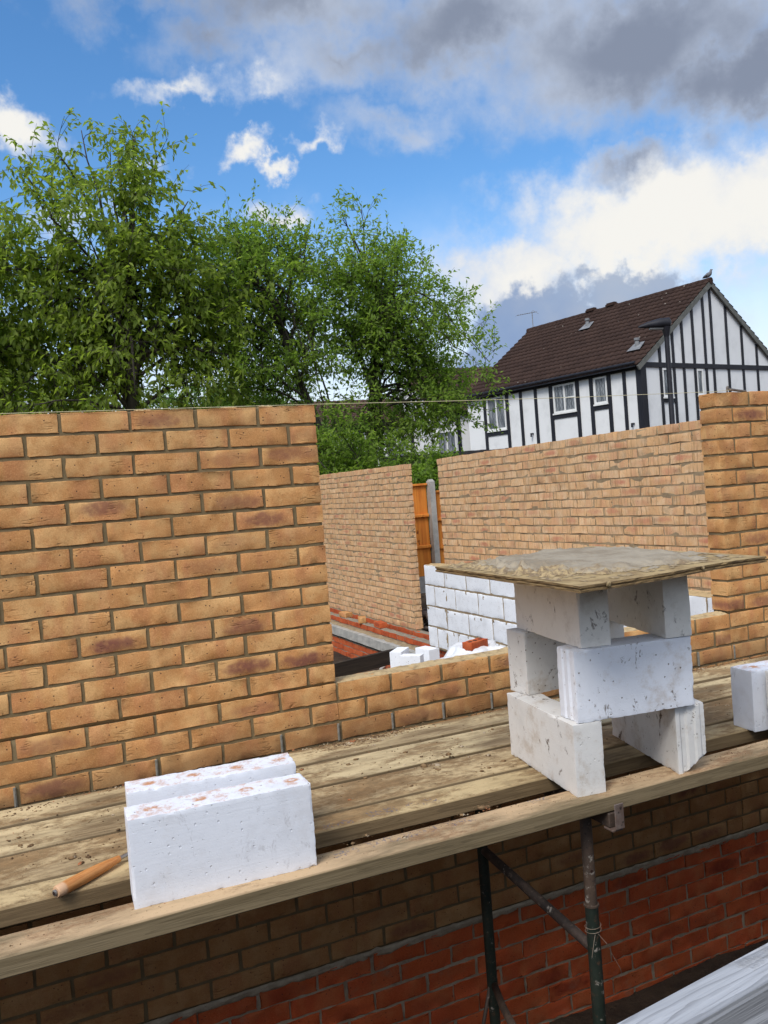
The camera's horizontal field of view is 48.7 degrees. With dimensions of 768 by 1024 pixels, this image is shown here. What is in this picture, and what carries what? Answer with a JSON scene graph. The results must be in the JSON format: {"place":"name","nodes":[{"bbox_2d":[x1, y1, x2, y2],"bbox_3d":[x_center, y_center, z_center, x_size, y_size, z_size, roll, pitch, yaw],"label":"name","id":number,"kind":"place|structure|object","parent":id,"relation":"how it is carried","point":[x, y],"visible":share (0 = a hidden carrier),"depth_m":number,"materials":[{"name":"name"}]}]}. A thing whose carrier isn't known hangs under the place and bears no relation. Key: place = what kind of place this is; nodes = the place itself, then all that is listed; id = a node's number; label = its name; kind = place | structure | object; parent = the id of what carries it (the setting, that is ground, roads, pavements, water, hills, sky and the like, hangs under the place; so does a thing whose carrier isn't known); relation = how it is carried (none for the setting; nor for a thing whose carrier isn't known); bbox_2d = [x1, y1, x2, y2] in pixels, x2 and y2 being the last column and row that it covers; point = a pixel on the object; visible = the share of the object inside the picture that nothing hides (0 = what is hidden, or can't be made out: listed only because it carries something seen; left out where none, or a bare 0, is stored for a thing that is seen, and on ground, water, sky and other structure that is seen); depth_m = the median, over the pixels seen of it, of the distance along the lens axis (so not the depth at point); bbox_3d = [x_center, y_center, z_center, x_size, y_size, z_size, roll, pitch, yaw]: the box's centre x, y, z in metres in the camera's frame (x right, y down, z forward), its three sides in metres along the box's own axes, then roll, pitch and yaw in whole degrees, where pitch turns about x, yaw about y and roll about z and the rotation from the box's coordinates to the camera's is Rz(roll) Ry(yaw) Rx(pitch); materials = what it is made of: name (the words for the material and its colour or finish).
{"place":"outdoors","nodes":[
{"label":"outdoors","id":0,"kind":"place"},
{"bbox_2d":[283,399,414,465],"bbox_3d":[-1.633,-1.649,35.680,7.800,6.092,7.026,-5,2,-20],"label":"hedge","id":1,"kind":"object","parent":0,"point":[318,406],"depth_m":33.87,"materials":[{"name":"green plant"}]},
{"bbox_2d":[0,0,767,413],"label":"sky","id":2,"kind":"structure","parent":0,"point":[569,158],"materials":[{"name":"blue"}]},
{"bbox_2d":[389,647,408,667],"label":"concrete block","id":3,"kind":"object","parent":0,"point":[396,653],"depth_m":6.83,"materials":[{"name":"white concrete"}]},
{"bbox_2d":[400,654,423,665],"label":"concrete block","id":4,"kind":"object","parent":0,"point":[407,659],"depth_m":6.66,"materials":[{"name":"white concrete"}]},
{"bbox_2d":[415,646,439,661],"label":"concrete block","id":5,"kind":"object","parent":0,"point":[430,653],"depth_m":6.84,"materials":[{"name":"white concrete"}]},
{"bbox_2d":[392,366,490,454],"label":"terraced house","id":6,"kind":"structure","parent":0,"point":[455,439],"depth_m":31.48,"materials":[{"name":"white paint"}]},
{"bbox_2d":[437,431,456,452],"bbox_3d":[2.322,-2.481,31.290,0.750,1.000,0.080,-5,2,-16],"label":"window","id":7,"kind":"structure","parent":6,"relation":"in","point":[448,445],"depth_m":31.29,"materials":[{"name":"white glass"}]},
{"bbox_2d":[333,576,767,1023],"bbox_3d":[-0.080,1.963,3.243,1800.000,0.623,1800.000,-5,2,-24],"label":"ground","id":8,"kind":"structure","parent":0,"point":[620,1010],"depth_m":3.79,"materials":[{"name":"grey concrete"}]},
{"bbox_2d":[0,169,98,414],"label":"cherry tree","id":9,"kind":"object","parent":8,"relation":"on","point":[10,359],"visible":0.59,"depth_m":14.40,"materials":[{"name":"green plant"}]},
{"bbox_2d":[0,302,196,414],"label":"lime tree","id":10,"kind":"object","parent":8,"relation":"on","point":[156,403],"visible":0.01,"depth_m":20.50,"materials":[{"name":"green plant"}]},
{"bbox_2d":[0,101,289,414],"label":"cherry tree","id":11,"kind":"object","parent":8,"relation":"on","point":[124,350],"visible":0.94,"depth_m":14.61,"materials":[{"name":"green plant"}]},
{"bbox_2d":[141,333,367,472],"bbox_3d":[-4.203,-1.564,24.518,7.878,6.980,5.241,-5,2,-16],"label":"lime tree","id":12,"kind":"object","parent":8,"relation":"on","point":[171,395],"visible":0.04,"depth_m":23.06,"materials":[{"name":"green plant"}]},
{"bbox_2d":[158,179,378,472],"bbox_3d":[-2.234,-2.324,17.019,4.766,8.620,3.996,-5,2,-24],"label":"ash tree","id":13,"kind":"object","parent":8,"relation":"on","point":[290,349],"visible":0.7,"depth_m":16.62,"materials":[{"name":"green plant"}]},
{"bbox_2d":[332,634,390,668],"bbox_3d":[-0.513,1.851,11.391,0.120,0.321,4.810,-5,2,-24],"label":"red footing","id":14,"kind":"object","parent":8,"relation":"on","point":[347,647],"visible":0.23,"depth_m":11.11,"materials":[{"name":"brick"}]},
{"bbox_2d":[330,620,416,653],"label":"concrete beam","id":15,"kind":"structure","parent":14,"relation":"on","point":[373,640],"depth_m":10.53,"materials":[{"name":"grey concrete"}]},
{"bbox_2d":[333,648,394,676],"bbox_3d":[-1.200,1.574,7.415,3.502,0.144,0.053,-6,2,-40],"label":"timber joist","id":16,"kind":"object","parent":8,"relation":"on","point":[355,665],"visible":0.19,"depth_m":8.21,"materials":[{"name":"brown wood"}]},
{"bbox_2d":[314,398,440,522],"bbox_3d":[-0.640,-0.098,15.865,4.363,4.005,1.879,-5,2,-15],"label":"garden shrub","id":17,"kind":"object","parent":8,"relation":"on","point":[419,475],"visible":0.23,"depth_m":15.61,"materials":[{"name":"green plant"}]},
{"bbox_2d":[330,608,428,639],"bbox_3d":[-0.485,1.726,12.417,0.119,0.547,6.159,-5,2,-24],"label":"red footing","id":18,"kind":"object","parent":8,"relation":"on","point":[423,634],"visible":0.07,"depth_m":10.72,"materials":[{"name":"brick"}]},
{"bbox_2d":[319,464,422,630],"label":"brick wall","id":19,"kind":"structure","parent":18,"relation":"on","point":[370,542],"depth_m":11.29,"materials":[{"name":"brown brick"}]},
{"bbox_2d":[0,391,767,1023],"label":"brick wall","id":20,"kind":"structure","parent":8,"relation":"on","point":[164,601],"depth_m":3.10,"materials":[{"name":"brick"}]},
{"bbox_2d":[0,390,726,413],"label":"string line","id":21,"kind":"object","parent":20,"relation":"attached to","point":[337,403],"visible":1,"depth_m":3.20,"materials":[{"name":"white"}]},
{"bbox_2d":[726,386,745,391],"bbox_3d":[1.693,-0.591,4.082,0.108,0.036,0.012,-5,2,-13],"label":"line pin","id":22,"kind":"object","parent":20,"relation":"on","point":[732,389],"visible":0.99,"depth_m":4.07,"materials":[{"name":"metal"}]},
{"bbox_2d":[330,612,446,657],"bbox_3d":[0.570,1.671,9.356,0.120,0.485,8.613,-5,2,-24],"label":"red footing","id":23,"kind":"object","parent":8,"relation":"on","point":[398,636],"visible":0.07,"depth_m":10.41,"materials":[{"name":"brick"}]},
{"bbox_2d":[339,611,352,617],"bbox_3d":[-0.530,1.419,11.768,0.107,0.070,0.219,-5,2,-29],"label":"loose brick","id":24,"kind":"object","parent":23,"relation":"on","point":[346,614],"visible":1,"depth_m":11.70,"materials":[{"name":"beige brick"}]},
{"bbox_2d":[358,616,365,623],"bbox_3d":[-0.289,1.418,11.185,0.106,0.069,0.217,-4,2,-3],"label":"loose brick","id":25,"kind":"object","parent":23,"relation":"on","point":[361,619],"visible":1,"depth_m":11.08,"materials":[{"name":"brick"}]},
{"bbox_2d":[374,620,386,628],"bbox_3d":[-0.045,1.414,10.670,0.105,0.070,0.217,-5,2,-20],"label":"loose brick","id":26,"kind":"object","parent":23,"relation":"on","point":[380,624],"visible":1,"depth_m":10.58,"materials":[{"name":"red brick"}]},
{"bbox_2d":[424,563,713,651],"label":"block wall","id":27,"kind":"structure","parent":23,"relation":"on","point":[462,608],"depth_m":8.37,"materials":[{"name":"white concrete"}]},
{"bbox_2d":[305,184,514,467],"bbox_3d":[0.427,-2.591,18.327,4.515,8.664,3.912,-5,2,-24],"label":"ash tree","id":28,"kind":"object","parent":8,"relation":"on","point":[385,328],"visible":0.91,"depth_m":17.78,"materials":[{"name":"green plant"}]},
{"bbox_2d":[377,436,462,534],"bbox_3d":[0.699,0.169,16.685,2.374,3.219,1.785,-5,2,-24],"label":"garden shrub","id":29,"kind":"object","parent":8,"relation":"on","point":[439,454],"visible":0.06,"depth_m":16.52,"materials":[{"name":"green plant"}]},
{"bbox_2d":[421,606,428,629],"bbox_3d":[1.046,1.296,10.717,1.436,0.369,1.661,-5,2,-24],"label":"rubble","id":30,"kind":"object","parent":8,"relation":"on","point":[425,618],"visible":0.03,"depth_m":10.55,"materials":[{"name":"black"}]},
{"bbox_2d":[426,479,440,562],"bbox_3d":[0.703,0.569,11.545,0.080,2.035,0.100,-5,2,-24],"label":"fence post","id":31,"kind":"object","parent":8,"relation":"on","point":[433,522],"visible":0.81,"depth_m":11.49,"materials":[{"name":"concrete"}]},
{"bbox_2d":[419,576,425,593],"bbox_3d":[0.369,1.004,11.438,0.650,0.225,0.045,-5,2,-24],"label":"gravel board","id":32,"kind":"object","parent":31,"relation":"attached to","point":[422,585],"depth_m":11.48,"materials":[{"name":"concrete"}]},
{"bbox_2d":[412,483,430,576],"bbox_3d":[0.316,0.261,11.415,0.665,1.255,0.080,-5,2,-24],"label":"timber fence","id":33,"kind":"object","parent":32,"relation":"on","point":[422,525],"visible":0.35,"depth_m":11.50,"materials":[{"name":"orange wood"}]},
{"bbox_2d":[384,448,507,562],"bbox_3d":[1.686,0.179,18.115,3.218,2.960,0.028,-5,2,-10],"label":"dark fence","id":34,"kind":"object","parent":8,"relation":"on","point":[466,452],"visible":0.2,"depth_m":18.07,"materials":[{"name":"black"}]},
{"bbox_2d":[440,640,503,658],"bbox_3d":[0.797,1.495,7.113,0.782,0.792,0.748,-5,2,-24],"label":"plastic sack","id":35,"kind":"object","parent":8,"relation":"on","point":[455,649],"visible":0.11,"depth_m":7.02,"materials":[{"name":"white plastic"}]},
{"bbox_2d":[462,638,487,650],"bbox_3d":[0.756,1.095,7.028,0.108,0.069,0.219,-3,2,45],"label":"loose brick","id":36,"kind":"object","parent":35,"relation":"on","point":[471,645],"visible":1,"depth_m":6.98,"materials":[{"name":"brick"}]},
{"bbox_2d":[475,788,624,1023],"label":"trestle","id":37,"kind":"object","parent":8,"relation":"on","point":[611,821],"visible":0.79,"depth_m":2.59,"materials":[{"name":"green paint"}]},
{"bbox_2d":[0,677,731,858],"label":"scaffold board","id":38,"kind":"object","parent":37,"relation":"on","point":[77,827],"visible":0.31,"depth_m":2.82,"materials":[{"name":"brown wood"}]},
{"bbox_2d":[0,657,767,945],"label":"loose dirt","id":39,"kind":"structure","parent":38,"relation":"on","point":[423,765],"depth_m":2.82,"materials":[{"name":"brown soil"}]},
{"bbox_2d":[0,698,733,890],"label":"scaffold board","id":40,"kind":"object","parent":37,"relation":"on","point":[50,863],"visible":0.33,"depth_m":2.59,"materials":[{"name":"brown wood"}]},
{"bbox_2d":[52,852,127,897],"bbox_3d":[-0.697,0.902,2.192,0.032,0.032,0.372,-3,2,31],"label":"wooden tool handle","id":41,"kind":"object","parent":40,"relation":"on","point":[72,883],"visible":0.87,"depth_m":2.10,"materials":[{"name":"brown wood"}]},
{"bbox_2d":[0,740,767,979],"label":"scaffold board","id":42,"kind":"object","parent":37,"relation":"on","point":[70,939],"visible":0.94,"depth_m":2.13,"materials":[{"name":"brown wood"}]},
{"bbox_2d":[124,773,316,909],"bbox_3d":[-0.395,0.795,2.075,0.440,0.208,0.098,-5,2,-21],"label":"concrete block","id":43,"kind":"object","parent":42,"relation":"on","point":[180,847],"depth_m":2.03,"materials":[{"name":"white concrete"}]},
{"bbox_2d":[612,699,705,773],"bbox_3d":[0.881,0.677,2.765,0.095,0.208,0.448,-5,2,-11],"label":"concrete block","id":44,"kind":"object","parent":42,"relation":"on","point":[673,739],"depth_m":2.58,"materials":[{"name":"white concrete"}]},
{"bbox_2d":[765,670,767,705],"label":"concrete block","id":45,"kind":"object","parent":42,"relation":"on","point":[766,674],"depth_m":2.88,"materials":[{"name":"white concrete"}]},
{"bbox_2d":[0,720,767,928],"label":"scaffold board","id":46,"kind":"object","parent":37,"relation":"on","point":[27,903],"visible":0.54,"depth_m":2.44,"materials":[{"name":"brown wood"}]},
{"bbox_2d":[125,753,295,806],"bbox_3d":[-0.451,0.794,2.256,0.438,0.208,0.098,-5,2,-20],"label":"concrete block","id":47,"kind":"object","parent":46,"relation":"on","point":[153,789],"depth_m":2.22,"materials":[{"name":"white concrete"}]},
{"bbox_2d":[507,692,605,796],"bbox_3d":[0.526,0.708,2.647,0.093,0.208,0.445,-5,2,-16],"label":"concrete block","id":48,"kind":"object","parent":46,"relation":"on","point":[548,740],"depth_m":2.53,"materials":[{"name":"white concrete"}]},
{"bbox_2d":[506,620,623,694],"bbox_3d":[0.632,0.482,2.917,0.420,0.208,0.103,-5,2,-26],"label":"concrete block","id":49,"kind":"object","parent":48,"relation":"on","point":[532,658],"depth_m":2.81,"materials":[{"name":"grey concrete"}]},
{"bbox_2d":[557,633,694,723],"bbox_3d":[0.719,0.486,2.526,0.398,0.208,0.106,-5,2,-16],"label":"concrete block","id":50,"kind":"object","parent":48,"relation":"on","point":[630,675],"depth_m":2.47,"materials":[{"name":"white concrete"}]},
{"bbox_2d":[514,583,610,647],"bbox_3d":[0.548,0.286,2.673,0.098,0.208,0.446,-5,2,-15],"label":"concrete block","id":51,"kind":"object","parent":50,"relation":"on","point":[579,620],"depth_m":2.53,"materials":[{"name":"grey concrete"}]},
{"bbox_2d":[607,576,691,637],"bbox_3d":[0.823,0.263,2.722,0.085,0.208,0.440,-5,2,-11],"label":"concrete block","id":52,"kind":"object","parent":50,"relation":"on","point":[660,608],"depth_m":2.55,"materials":[{"name":"grey concrete"}]},
{"bbox_2d":[435,546,766,592],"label":"mortar board","id":53,"kind":"object","parent":52,"relation":"on","point":[590,584],"visible":0.33,"depth_m":2.31,"materials":[{"name":"brown wood"}]},
{"bbox_2d":[448,546,744,586],"bbox_3d":[0.637,0.147,2.663,0.744,0.044,0.903,-5,2,-24],"label":"mortar heap","id":54,"kind":"object","parent":53,"relation":"on","point":[544,564],"visible":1,"depth_m":2.56,"materials":[{"name":"beige concrete"}]},
{"bbox_2d":[730,660,767,731],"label":"concrete block","id":55,"kind":"object","parent":46,"relation":"on","point":[749,697],"depth_m":2.90,"materials":[{"name":"white concrete"}]},
{"bbox_2d":[0,656,767,829],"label":"scaffold board","id":56,"kind":"object","parent":37,"relation":"on","point":[87,802],"visible":0.41,"depth_m":3.03,"materials":[{"name":"brown wood"}]},
{"bbox_2d":[437,420,711,591],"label":"brick wall","id":57,"kind":"structure","parent":8,"relation":"on","point":[643,488],"depth_m":7.17,"materials":[{"name":"brown brick"}]},
{"bbox_2d":[638,317,674,423],"bbox_3d":[4.633,-0.826,14.050,0.541,4.750,0.180,-5,2,-5],"label":"street lamp","id":58,"kind":"object","parent":8,"relation":"on","point":[663,325],"visible":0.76,"depth_m":13.98,"materials":[{"name":"black metal"}]},
{"bbox_2d":[617,943,767,1023],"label":"plank","id":59,"kind":"object","parent":8,"relation":"on","point":[735,992],"depth_m":0.72,"materials":[{"name":"white wood"}]},
{"bbox_2d":[463,277,767,449],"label":"tudor house","id":60,"kind":"structure","parent":0,"point":[608,352],"depth_m":26.28,"materials":[{"name":"white paint"}]},
{"bbox_2d":[486,395,506,432],"bbox_3d":[3.861,-3.344,29.047,0.120,1.170,0.980,-6,2,-34],"label":"window","id":61,"kind":"structure","parent":60,"relation":"in","point":[499,416],"depth_m":29.02,"materials":[{"name":"white glass"}]},
{"bbox_2d":[552,382,576,414],"bbox_3d":[5.629,-3.529,26.437,0.120,0.920,0.990,-6,2,-34],"label":"window","id":62,"kind":"structure","parent":60,"relation":"in","point":[561,405],"depth_m":26.42,"materials":[{"name":"white glass"}]},
{"bbox_2d":[593,376,608,405],"bbox_3d":[6.449,-3.596,25.233,0.120,0.840,0.550,-6,2,-34],"label":"window","id":63,"kind":"structure","parent":60,"relation":"in","point":[600,383],"depth_m":25.23,"materials":[{"name":"white glass"}]},
{"bbox_2d":[662,368,674,397],"bbox_3d":[8.226,-3.735,24.648,0.470,0.880,0.120,-6,2,-34],"label":"window","id":64,"kind":"structure","parent":60,"relation":"in","point":[663,369],"depth_m":24.59,"materials":[{"name":"white glass"}]},
{"bbox_2d":[697,369,704,396],"bbox_3d":[9.515,-3.885,25.532,0.370,0.830,0.120,-6,2,-34],"label":"window","id":65,"kind":"structure","parent":60,"relation":"in","point":[700,377],"depth_m":25.54,"materials":[{"name":"white glass"}]},
{"bbox_2d":[702,269,712,278],"bbox_3d":[9.845,-7.240,25.833,0.194,0.269,0.328,-5,2,-17],"label":"pigeon","id":66,"kind":"object","parent":60,"relation":"on","point":[708,274],"visible":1,"depth_m":25.76,"materials":[{"name":"grey"}]},
{"bbox_3d":[1.611,0.892,12.000,1.855,0.225,0.045,-5,2,-24],"label":"gravel board","id":67,"kind":"object","parent":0,"visible":0},
{"bbox_2d":[435,490,444,563],"bbox_3d":[1.557,0.205,11.977,1.870,1.145,0.080,-5,2,-24],"label":"timber fence","id":68,"kind":"object","parent":67,"relation":"on","point":[440,532],"visible":0.18,"depth_m":11.62,"materials":[{"name":"orange wood"}]}
]}

